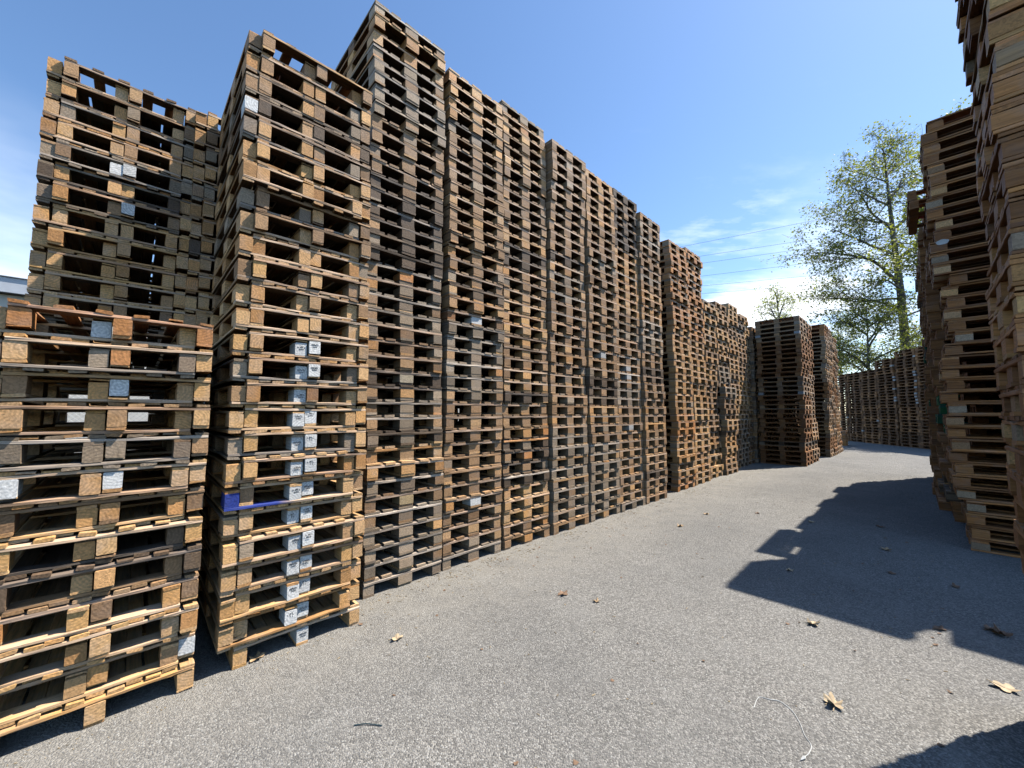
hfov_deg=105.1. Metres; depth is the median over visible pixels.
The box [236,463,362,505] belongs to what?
wooden pallet
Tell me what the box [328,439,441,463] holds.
wooden pallet
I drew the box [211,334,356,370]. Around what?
wooden pallet
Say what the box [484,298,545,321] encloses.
wooden pallet
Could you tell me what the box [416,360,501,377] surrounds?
wooden pallet
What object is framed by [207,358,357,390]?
wooden pallet
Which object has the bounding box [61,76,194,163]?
wooden pallet
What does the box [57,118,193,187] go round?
wooden pallet
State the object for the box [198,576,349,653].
wooden pallet
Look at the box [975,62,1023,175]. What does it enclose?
wooden pallet
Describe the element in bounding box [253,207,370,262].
wooden pallet
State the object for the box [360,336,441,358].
wooden pallet
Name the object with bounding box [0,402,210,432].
wooden pallet
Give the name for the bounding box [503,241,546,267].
wooden pallet
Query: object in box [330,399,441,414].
wooden pallet
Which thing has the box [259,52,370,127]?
wooden pallet
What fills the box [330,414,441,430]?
wooden pallet
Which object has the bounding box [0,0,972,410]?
sky
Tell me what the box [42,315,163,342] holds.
wooden pallet
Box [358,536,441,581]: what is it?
wooden pallet
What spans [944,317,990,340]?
wooden pallet
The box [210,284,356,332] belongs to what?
wooden pallet
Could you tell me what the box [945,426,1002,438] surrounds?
wooden pallet
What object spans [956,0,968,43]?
wooden pallet
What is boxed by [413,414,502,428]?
wooden pallet
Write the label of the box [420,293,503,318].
wooden pallet
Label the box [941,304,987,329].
wooden pallet
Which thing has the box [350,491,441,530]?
wooden pallet
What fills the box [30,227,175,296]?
wooden pallet
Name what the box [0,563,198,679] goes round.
wooden pallet
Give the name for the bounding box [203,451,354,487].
wooden pallet
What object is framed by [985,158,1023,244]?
wooden pallet
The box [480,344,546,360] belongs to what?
wooden pallet
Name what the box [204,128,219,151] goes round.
wooden pallet
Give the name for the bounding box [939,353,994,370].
wooden pallet
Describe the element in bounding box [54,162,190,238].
wooden pallet
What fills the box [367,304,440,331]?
wooden pallet
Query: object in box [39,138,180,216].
wooden pallet
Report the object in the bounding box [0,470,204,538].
wooden pallet
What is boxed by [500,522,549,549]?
wooden pallet
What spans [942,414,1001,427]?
wooden pallet
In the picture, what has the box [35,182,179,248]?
wooden pallet
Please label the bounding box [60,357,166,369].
wooden pallet
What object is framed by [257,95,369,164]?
wooden pallet
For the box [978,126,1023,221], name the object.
wooden pallet
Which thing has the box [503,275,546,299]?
wooden pallet
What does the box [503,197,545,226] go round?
wooden pallet
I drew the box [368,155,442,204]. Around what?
wooden pallet
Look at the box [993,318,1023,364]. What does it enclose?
wooden pallet
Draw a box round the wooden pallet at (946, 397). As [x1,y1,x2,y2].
[939,389,1001,403]
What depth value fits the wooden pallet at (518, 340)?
5.08 m
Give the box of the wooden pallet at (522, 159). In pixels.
[502,142,545,178]
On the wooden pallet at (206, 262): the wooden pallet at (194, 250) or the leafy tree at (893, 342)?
the wooden pallet at (194, 250)
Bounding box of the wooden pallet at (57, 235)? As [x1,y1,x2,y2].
[47,224,187,280]
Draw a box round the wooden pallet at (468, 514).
[438,492,500,527]
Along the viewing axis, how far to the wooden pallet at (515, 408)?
5.04 m
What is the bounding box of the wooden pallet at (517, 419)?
[454,414,546,426]
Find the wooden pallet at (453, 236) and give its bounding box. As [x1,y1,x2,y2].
[417,228,504,260]
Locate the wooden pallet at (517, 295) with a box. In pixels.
[502,286,545,310]
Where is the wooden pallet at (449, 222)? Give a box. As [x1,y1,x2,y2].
[441,216,503,248]
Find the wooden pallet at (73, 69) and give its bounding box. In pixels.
[63,56,195,162]
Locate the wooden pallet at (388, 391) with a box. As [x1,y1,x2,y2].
[336,383,441,400]
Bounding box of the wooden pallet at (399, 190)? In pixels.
[369,170,442,218]
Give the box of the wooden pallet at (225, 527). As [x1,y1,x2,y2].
[200,492,351,540]
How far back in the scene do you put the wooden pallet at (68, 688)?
2.04 m
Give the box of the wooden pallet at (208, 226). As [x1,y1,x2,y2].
[199,218,216,255]
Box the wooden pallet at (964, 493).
[953,481,1013,504]
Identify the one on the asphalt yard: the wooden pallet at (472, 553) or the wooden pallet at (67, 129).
the wooden pallet at (472, 553)
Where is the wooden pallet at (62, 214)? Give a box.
[51,203,190,262]
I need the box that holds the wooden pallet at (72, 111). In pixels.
[60,98,193,169]
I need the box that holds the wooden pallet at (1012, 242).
[987,221,1023,283]
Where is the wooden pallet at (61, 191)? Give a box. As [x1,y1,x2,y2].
[52,180,191,246]
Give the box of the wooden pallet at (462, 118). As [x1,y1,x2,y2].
[444,104,502,149]
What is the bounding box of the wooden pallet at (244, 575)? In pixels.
[234,526,362,588]
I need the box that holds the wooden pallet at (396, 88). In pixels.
[362,67,444,123]
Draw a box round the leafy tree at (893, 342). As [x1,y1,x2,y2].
[871,324,921,366]
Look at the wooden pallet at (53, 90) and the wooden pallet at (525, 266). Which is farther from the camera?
the wooden pallet at (525, 266)
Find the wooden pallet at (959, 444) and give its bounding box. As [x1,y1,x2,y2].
[948,438,1005,452]
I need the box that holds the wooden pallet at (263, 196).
[254,185,369,240]
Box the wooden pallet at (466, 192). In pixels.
[442,178,504,215]
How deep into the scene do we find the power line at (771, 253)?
68.96 m
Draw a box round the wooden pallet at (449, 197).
[442,191,503,226]
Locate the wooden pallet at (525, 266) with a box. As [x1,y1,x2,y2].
[503,253,545,278]
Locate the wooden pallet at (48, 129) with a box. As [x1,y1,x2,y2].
[39,116,180,186]
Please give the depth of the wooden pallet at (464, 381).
4.41 m
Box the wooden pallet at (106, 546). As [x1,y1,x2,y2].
[0,492,202,575]
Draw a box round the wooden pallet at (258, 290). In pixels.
[245,280,367,322]
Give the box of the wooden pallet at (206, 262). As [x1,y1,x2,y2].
[196,255,214,289]
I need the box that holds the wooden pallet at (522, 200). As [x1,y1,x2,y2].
[483,186,545,217]
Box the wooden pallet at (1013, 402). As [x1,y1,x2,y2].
[999,384,1023,416]
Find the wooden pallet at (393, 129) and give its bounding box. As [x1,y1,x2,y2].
[369,112,443,164]
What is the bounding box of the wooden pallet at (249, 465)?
[235,444,366,480]
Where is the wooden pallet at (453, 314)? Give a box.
[415,308,502,332]
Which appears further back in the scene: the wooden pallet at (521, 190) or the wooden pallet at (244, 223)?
the wooden pallet at (521, 190)
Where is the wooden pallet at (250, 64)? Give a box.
[219,51,359,150]
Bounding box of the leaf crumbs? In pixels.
[351,469,951,765]
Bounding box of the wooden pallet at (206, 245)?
[197,237,214,272]
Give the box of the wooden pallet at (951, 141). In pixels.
[922,129,976,174]
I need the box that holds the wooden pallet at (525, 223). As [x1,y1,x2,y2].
[483,208,546,237]
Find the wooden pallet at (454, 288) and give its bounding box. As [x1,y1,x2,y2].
[423,281,504,309]
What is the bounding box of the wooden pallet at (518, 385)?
[454,379,547,392]
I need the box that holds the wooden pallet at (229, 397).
[205,385,355,408]
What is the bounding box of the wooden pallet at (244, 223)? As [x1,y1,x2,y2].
[214,210,358,274]
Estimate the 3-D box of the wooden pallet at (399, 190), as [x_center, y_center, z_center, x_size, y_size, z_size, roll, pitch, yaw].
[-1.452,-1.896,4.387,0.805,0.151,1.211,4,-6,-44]
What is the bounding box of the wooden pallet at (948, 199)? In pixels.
[926,186,977,210]
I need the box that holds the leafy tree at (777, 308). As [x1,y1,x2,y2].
[748,282,811,323]
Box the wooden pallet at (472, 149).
[445,130,502,171]
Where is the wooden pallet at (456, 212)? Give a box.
[443,203,503,237]
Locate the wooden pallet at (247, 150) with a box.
[215,139,359,220]
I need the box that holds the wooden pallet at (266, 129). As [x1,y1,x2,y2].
[256,116,370,182]
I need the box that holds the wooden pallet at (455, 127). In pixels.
[444,117,501,160]
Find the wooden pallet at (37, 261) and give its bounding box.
[28,250,173,312]
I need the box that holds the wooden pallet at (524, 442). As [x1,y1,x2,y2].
[480,436,547,450]
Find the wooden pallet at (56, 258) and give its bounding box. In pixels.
[46,248,186,297]
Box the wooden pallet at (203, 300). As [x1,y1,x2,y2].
[193,293,212,314]
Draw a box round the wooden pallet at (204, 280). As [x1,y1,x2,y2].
[194,273,212,305]
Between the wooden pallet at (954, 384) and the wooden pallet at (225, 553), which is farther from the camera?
the wooden pallet at (954, 384)
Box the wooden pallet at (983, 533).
[968,517,1014,543]
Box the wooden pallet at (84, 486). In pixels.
[0,464,188,509]
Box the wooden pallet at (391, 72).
[356,56,443,109]
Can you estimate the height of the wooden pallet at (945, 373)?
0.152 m
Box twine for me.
[754,697,811,759]
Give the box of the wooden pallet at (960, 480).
[948,468,1008,490]
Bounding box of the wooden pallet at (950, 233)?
[933,220,985,241]
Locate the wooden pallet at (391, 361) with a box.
[357,352,441,372]
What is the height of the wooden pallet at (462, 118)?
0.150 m
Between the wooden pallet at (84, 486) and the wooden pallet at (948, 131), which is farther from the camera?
the wooden pallet at (948, 131)
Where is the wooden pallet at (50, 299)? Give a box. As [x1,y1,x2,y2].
[43,291,185,328]
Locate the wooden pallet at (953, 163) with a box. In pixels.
[927,151,975,196]
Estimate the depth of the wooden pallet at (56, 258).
3.20 m
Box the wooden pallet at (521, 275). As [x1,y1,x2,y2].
[503,264,545,287]
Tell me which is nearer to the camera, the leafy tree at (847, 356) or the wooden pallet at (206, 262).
the wooden pallet at (206, 262)
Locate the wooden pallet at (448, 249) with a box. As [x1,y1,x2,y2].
[442,243,502,272]
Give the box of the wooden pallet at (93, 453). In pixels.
[0,434,190,473]
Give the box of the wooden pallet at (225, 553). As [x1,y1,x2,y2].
[200,512,352,570]
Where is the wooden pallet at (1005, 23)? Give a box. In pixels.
[970,0,1023,129]
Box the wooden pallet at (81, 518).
[0,494,184,544]
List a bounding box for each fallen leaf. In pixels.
[249,651,264,661]
[388,633,402,639]
[557,590,567,595]
[804,618,819,625]
[823,692,842,710]
[932,625,945,629]
[982,624,994,630]
[986,679,1021,692]
[992,623,1013,636]
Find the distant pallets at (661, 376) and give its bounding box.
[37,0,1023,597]
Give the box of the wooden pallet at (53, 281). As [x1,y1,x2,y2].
[44,270,185,316]
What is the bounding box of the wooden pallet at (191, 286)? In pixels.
[185,277,214,308]
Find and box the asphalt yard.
[0,429,1023,767]
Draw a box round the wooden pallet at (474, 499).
[439,487,502,513]
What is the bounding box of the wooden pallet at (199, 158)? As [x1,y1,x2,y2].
[193,148,217,183]
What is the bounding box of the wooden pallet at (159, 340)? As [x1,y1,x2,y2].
[91,332,163,342]
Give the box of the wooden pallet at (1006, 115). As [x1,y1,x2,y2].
[976,94,1023,198]
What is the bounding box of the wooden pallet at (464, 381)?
[414,373,502,389]
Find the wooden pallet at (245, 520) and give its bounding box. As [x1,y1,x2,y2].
[235,482,362,533]
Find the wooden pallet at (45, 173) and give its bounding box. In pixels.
[36,159,179,228]
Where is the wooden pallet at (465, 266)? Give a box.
[416,255,503,284]
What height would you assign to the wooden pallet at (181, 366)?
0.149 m
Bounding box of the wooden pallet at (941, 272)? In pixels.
[931,255,989,289]
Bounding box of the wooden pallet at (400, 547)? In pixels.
[358,521,441,564]
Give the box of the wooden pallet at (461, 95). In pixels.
[443,80,502,127]
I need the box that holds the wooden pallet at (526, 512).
[500,500,548,524]
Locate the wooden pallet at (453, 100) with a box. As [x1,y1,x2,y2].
[443,93,501,137]
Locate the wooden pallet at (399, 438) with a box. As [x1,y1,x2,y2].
[364,428,442,447]
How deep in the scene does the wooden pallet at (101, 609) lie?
2.11 m
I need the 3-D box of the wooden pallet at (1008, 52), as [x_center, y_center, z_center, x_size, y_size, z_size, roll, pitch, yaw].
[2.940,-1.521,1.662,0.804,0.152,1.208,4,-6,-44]
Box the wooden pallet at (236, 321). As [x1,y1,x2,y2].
[209,308,358,355]
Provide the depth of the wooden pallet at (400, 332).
3.85 m
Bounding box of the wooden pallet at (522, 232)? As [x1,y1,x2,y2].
[503,219,545,247]
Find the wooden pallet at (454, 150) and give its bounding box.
[443,142,502,184]
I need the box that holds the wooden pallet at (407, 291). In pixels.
[366,274,440,305]
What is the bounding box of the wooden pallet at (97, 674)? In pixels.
[0,592,194,708]
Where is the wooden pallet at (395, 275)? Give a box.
[365,260,440,291]
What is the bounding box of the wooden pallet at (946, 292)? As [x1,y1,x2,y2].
[940,280,989,309]
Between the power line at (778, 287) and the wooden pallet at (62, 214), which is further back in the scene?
the power line at (778, 287)
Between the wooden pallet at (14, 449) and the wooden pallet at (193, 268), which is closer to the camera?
the wooden pallet at (14, 449)
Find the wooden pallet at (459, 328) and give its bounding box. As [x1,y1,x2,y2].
[415,320,504,342]
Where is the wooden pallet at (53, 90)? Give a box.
[45,79,183,165]
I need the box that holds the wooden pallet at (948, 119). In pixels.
[926,106,972,132]
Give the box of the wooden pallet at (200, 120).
[194,110,220,148]
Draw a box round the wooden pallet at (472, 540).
[415,520,500,555]
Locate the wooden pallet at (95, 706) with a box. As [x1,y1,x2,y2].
[0,623,194,738]
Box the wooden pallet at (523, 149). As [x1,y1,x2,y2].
[502,130,545,167]
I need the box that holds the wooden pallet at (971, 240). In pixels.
[927,232,987,262]
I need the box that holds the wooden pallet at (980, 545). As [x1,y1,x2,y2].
[965,525,1020,557]
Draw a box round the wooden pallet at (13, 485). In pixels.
[0,449,206,500]
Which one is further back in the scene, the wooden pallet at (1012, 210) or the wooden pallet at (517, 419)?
the wooden pallet at (517, 419)
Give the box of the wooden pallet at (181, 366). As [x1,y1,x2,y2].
[0,339,195,387]
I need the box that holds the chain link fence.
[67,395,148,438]
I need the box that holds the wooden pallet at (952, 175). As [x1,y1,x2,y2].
[928,163,975,198]
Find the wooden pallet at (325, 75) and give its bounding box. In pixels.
[261,29,372,110]
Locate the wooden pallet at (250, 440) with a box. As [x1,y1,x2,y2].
[217,426,365,452]
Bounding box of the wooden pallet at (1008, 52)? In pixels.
[975,31,1023,140]
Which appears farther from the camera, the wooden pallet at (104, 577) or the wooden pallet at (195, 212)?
the wooden pallet at (195, 212)
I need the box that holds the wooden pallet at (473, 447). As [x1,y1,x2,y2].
[416,436,500,455]
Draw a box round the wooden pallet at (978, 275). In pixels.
[947,268,989,285]
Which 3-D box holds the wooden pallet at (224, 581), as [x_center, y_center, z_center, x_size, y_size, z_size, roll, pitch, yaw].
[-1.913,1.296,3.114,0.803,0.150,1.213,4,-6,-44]
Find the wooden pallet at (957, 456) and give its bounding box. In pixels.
[946,446,1006,464]
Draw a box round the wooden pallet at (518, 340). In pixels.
[481,332,546,350]
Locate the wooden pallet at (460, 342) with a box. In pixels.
[415,334,502,353]
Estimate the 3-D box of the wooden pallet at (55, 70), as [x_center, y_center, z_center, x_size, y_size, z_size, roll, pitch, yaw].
[-3.640,-2.358,3.668,0.803,0.149,1.209,4,-6,-44]
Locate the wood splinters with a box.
[7,466,1001,767]
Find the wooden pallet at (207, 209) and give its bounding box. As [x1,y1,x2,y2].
[199,199,216,238]
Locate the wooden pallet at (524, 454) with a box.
[479,444,548,462]
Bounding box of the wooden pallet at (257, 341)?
[239,329,368,363]
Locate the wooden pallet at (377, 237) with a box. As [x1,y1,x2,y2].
[368,228,442,264]
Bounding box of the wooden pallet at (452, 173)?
[442,166,503,203]
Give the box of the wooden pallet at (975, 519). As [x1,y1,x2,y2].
[961,502,1015,530]
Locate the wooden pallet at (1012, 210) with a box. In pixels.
[988,190,1023,265]
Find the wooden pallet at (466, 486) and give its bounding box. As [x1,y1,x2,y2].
[423,473,500,498]
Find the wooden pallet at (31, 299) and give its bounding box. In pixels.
[24,293,171,341]
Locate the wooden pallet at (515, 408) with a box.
[454,402,545,414]
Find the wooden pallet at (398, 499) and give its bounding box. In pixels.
[360,482,441,513]
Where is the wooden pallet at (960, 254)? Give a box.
[929,244,989,280]
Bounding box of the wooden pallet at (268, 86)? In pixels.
[258,72,369,146]
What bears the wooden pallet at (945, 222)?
on the wooden pallet at (950, 233)
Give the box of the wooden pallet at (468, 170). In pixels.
[443,154,502,192]
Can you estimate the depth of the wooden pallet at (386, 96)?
3.99 m
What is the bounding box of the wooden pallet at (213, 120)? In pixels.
[206,111,220,129]
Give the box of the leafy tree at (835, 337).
[831,318,898,422]
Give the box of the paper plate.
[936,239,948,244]
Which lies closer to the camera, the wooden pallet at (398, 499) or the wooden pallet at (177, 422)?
the wooden pallet at (177, 422)
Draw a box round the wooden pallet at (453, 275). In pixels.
[441,268,502,294]
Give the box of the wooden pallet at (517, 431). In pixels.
[453,425,547,438]
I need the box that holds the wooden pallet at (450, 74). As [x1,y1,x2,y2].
[443,67,501,115]
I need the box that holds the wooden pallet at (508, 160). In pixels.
[502,153,545,187]
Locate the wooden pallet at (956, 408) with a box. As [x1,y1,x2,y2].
[946,402,1001,414]
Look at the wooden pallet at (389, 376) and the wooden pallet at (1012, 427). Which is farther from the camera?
the wooden pallet at (389, 376)
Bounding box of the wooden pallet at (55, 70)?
[46,56,184,148]
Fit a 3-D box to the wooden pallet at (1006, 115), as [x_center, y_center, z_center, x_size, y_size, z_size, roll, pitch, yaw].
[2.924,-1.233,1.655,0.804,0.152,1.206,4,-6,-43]
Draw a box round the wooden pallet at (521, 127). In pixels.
[501,110,544,147]
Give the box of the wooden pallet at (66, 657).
[0,602,179,693]
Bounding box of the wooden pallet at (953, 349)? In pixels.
[941,340,993,356]
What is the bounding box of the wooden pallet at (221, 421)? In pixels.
[206,411,355,432]
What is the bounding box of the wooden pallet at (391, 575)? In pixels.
[356,551,440,598]
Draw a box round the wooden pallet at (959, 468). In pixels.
[952,459,1006,477]
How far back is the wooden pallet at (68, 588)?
2.09 m
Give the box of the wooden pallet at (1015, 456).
[1005,442,1023,475]
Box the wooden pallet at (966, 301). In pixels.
[945,293,986,309]
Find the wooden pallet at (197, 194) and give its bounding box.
[190,183,216,219]
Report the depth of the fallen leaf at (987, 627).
2.92 m
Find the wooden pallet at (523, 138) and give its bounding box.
[502,120,545,157]
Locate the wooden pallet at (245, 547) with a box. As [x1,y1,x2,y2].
[234,503,364,561]
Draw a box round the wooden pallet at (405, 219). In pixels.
[369,201,441,243]
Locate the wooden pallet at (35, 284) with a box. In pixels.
[27,273,172,321]
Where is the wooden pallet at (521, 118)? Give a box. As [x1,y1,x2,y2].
[499,100,543,139]
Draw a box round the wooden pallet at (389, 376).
[357,367,440,386]
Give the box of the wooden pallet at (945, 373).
[938,365,996,382]
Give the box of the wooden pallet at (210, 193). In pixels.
[200,183,217,204]
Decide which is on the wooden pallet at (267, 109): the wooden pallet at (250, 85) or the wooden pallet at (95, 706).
the wooden pallet at (250, 85)
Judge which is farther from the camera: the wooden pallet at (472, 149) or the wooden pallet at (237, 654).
the wooden pallet at (472, 149)
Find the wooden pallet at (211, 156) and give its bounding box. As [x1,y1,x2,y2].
[204,147,218,166]
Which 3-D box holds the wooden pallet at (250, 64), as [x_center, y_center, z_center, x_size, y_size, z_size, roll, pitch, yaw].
[-1.973,-2.207,3.432,0.804,0.151,1.210,4,-6,-44]
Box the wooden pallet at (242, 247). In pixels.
[212,234,358,294]
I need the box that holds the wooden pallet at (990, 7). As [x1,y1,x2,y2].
[970,0,1020,92]
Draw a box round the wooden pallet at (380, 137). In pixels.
[370,126,443,178]
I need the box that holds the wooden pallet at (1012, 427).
[999,416,1023,445]
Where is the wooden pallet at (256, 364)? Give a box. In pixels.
[231,354,368,384]
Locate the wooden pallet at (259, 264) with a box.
[246,255,369,301]
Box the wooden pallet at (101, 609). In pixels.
[0,537,198,644]
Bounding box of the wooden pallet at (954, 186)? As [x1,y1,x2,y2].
[930,174,976,199]
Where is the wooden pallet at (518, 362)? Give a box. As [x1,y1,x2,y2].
[481,355,547,370]
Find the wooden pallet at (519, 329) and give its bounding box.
[457,320,546,339]
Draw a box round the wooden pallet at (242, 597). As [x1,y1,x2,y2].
[233,549,360,613]
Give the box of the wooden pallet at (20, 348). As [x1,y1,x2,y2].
[1,332,212,382]
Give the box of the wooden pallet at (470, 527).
[441,506,500,541]
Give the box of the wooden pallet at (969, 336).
[951,328,990,342]
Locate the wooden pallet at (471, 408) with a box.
[393,401,501,414]
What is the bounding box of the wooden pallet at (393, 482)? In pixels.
[354,466,443,496]
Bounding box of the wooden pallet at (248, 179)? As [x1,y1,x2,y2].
[216,158,361,236]
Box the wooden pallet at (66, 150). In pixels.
[54,138,192,223]
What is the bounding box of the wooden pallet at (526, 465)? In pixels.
[479,455,547,474]
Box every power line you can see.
[682,206,882,246]
[703,276,908,293]
[704,222,919,255]
[705,267,893,285]
[706,237,882,262]
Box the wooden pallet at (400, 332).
[363,319,441,345]
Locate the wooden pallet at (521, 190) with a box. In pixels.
[502,176,544,206]
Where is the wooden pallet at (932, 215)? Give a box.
[925,198,979,239]
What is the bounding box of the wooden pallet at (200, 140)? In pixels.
[194,128,218,167]
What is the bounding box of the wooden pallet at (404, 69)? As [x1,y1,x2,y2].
[346,42,442,99]
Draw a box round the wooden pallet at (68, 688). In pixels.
[0,626,178,728]
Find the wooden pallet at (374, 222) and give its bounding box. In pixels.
[367,213,441,256]
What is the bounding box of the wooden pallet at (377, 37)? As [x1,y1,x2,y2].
[335,27,442,91]
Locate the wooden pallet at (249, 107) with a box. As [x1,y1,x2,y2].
[217,94,359,185]
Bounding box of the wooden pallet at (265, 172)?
[250,160,370,222]
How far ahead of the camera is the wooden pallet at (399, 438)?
3.79 m
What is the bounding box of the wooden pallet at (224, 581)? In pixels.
[200,535,351,597]
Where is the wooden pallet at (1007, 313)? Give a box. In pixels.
[989,286,1023,341]
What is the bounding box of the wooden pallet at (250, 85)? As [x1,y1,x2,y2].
[218,71,360,166]
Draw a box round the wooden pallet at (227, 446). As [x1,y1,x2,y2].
[204,431,354,459]
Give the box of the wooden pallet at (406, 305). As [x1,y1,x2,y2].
[365,290,440,323]
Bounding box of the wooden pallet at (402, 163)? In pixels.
[368,141,441,191]
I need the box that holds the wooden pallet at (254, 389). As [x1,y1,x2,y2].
[218,379,366,404]
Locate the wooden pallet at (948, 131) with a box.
[919,117,972,171]
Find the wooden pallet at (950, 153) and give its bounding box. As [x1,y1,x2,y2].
[923,139,977,190]
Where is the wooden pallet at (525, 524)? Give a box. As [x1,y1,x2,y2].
[500,511,548,536]
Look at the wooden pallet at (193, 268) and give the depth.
3.46 m
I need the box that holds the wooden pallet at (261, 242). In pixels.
[248,233,368,281]
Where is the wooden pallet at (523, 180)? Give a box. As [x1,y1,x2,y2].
[502,164,545,198]
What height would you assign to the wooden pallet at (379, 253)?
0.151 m
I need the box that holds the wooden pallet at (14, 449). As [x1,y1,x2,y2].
[0,428,208,464]
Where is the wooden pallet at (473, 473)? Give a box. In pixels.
[422,459,501,484]
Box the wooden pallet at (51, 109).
[42,97,182,181]
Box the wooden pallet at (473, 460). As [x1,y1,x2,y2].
[418,447,500,469]
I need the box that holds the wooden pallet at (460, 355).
[415,347,502,365]
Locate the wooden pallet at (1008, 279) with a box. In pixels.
[985,253,1023,317]
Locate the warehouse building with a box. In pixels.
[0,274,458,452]
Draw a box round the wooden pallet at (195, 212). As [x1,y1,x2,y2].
[189,203,216,237]
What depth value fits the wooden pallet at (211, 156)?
3.56 m
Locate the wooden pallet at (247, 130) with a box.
[216,115,359,202]
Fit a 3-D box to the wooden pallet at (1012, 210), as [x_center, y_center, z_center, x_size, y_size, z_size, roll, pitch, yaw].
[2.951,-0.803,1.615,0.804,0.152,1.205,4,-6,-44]
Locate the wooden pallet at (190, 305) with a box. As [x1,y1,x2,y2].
[184,295,212,323]
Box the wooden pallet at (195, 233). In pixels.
[189,221,215,255]
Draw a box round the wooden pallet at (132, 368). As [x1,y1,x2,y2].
[60,364,169,387]
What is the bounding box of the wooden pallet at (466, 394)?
[392,387,502,401]
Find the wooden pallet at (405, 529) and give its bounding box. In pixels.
[360,506,441,547]
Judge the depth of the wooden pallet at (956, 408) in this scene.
4.71 m
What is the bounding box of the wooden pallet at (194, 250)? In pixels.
[188,239,215,273]
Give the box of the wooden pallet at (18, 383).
[0,367,210,403]
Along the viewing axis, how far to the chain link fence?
6.45 m
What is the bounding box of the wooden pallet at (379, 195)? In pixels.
[370,183,442,231]
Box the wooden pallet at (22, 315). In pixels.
[5,298,213,359]
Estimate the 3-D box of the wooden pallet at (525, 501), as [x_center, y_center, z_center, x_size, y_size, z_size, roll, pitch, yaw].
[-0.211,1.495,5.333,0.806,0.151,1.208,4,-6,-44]
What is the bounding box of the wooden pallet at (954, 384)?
[944,377,995,390]
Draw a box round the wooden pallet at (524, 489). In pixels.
[500,478,547,499]
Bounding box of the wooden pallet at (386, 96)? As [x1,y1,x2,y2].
[370,83,444,139]
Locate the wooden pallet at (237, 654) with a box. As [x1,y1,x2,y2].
[225,596,359,669]
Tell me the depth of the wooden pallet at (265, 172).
2.94 m
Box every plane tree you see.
[759,115,924,350]
[851,94,971,282]
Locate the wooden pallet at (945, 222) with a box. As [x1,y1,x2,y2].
[934,209,983,233]
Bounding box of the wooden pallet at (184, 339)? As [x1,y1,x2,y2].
[0,306,195,364]
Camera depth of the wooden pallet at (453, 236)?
4.51 m
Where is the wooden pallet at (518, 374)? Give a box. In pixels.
[457,367,547,381]
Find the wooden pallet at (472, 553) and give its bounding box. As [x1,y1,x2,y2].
[441,531,500,570]
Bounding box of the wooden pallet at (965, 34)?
[963,0,970,58]
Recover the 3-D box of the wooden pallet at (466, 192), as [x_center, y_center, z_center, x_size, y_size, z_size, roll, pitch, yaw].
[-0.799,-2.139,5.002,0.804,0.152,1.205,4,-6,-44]
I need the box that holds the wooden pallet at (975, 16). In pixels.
[963,0,983,86]
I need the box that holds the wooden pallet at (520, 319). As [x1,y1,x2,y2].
[460,310,545,328]
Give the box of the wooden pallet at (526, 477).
[484,465,548,487]
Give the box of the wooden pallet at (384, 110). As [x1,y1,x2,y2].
[369,96,445,149]
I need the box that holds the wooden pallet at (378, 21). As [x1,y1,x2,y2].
[331,10,445,90]
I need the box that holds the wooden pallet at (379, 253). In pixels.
[370,243,442,282]
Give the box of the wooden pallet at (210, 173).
[204,165,217,183]
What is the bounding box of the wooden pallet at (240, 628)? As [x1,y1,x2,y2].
[232,574,358,640]
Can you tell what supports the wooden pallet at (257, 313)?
on the wooden pallet at (236, 321)
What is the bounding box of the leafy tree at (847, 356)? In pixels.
[803,285,923,373]
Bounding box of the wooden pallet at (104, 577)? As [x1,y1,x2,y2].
[0,514,201,612]
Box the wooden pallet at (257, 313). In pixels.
[241,304,368,345]
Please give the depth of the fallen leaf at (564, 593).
3.47 m
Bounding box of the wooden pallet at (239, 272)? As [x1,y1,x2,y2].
[212,258,358,315]
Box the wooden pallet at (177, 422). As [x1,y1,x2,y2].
[0,410,191,438]
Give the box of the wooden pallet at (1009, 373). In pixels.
[994,352,1023,390]
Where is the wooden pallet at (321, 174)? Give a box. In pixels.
[255,138,370,201]
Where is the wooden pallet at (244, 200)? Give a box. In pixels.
[214,187,358,257]
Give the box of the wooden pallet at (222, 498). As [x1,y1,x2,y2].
[201,472,353,514]
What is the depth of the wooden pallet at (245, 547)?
2.74 m
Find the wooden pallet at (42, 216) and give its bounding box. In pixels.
[32,204,177,280]
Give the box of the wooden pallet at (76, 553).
[0,511,183,580]
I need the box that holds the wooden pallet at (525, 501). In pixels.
[501,489,548,511]
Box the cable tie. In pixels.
[354,723,381,725]
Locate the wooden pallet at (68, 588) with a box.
[0,551,182,617]
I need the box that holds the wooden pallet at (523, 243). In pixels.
[503,230,545,257]
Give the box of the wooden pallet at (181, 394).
[0,375,193,407]
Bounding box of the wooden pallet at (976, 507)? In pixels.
[964,493,1015,517]
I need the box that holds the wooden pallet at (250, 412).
[218,405,365,426]
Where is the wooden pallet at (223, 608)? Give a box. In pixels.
[197,557,350,625]
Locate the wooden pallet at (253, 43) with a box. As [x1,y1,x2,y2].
[220,30,360,133]
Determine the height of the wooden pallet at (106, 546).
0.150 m
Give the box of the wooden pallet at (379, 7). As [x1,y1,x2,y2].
[331,0,444,83]
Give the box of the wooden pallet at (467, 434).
[393,426,501,442]
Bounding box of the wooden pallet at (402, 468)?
[331,451,443,480]
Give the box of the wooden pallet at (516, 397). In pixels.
[454,391,547,403]
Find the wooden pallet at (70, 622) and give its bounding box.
[0,581,180,657]
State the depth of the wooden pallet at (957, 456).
4.73 m
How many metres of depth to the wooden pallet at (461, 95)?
4.64 m
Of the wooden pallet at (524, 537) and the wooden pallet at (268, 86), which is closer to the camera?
the wooden pallet at (268, 86)
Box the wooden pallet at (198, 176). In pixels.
[192,165,217,202]
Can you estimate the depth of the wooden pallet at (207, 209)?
3.51 m
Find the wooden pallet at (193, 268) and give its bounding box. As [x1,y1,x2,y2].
[186,258,213,291]

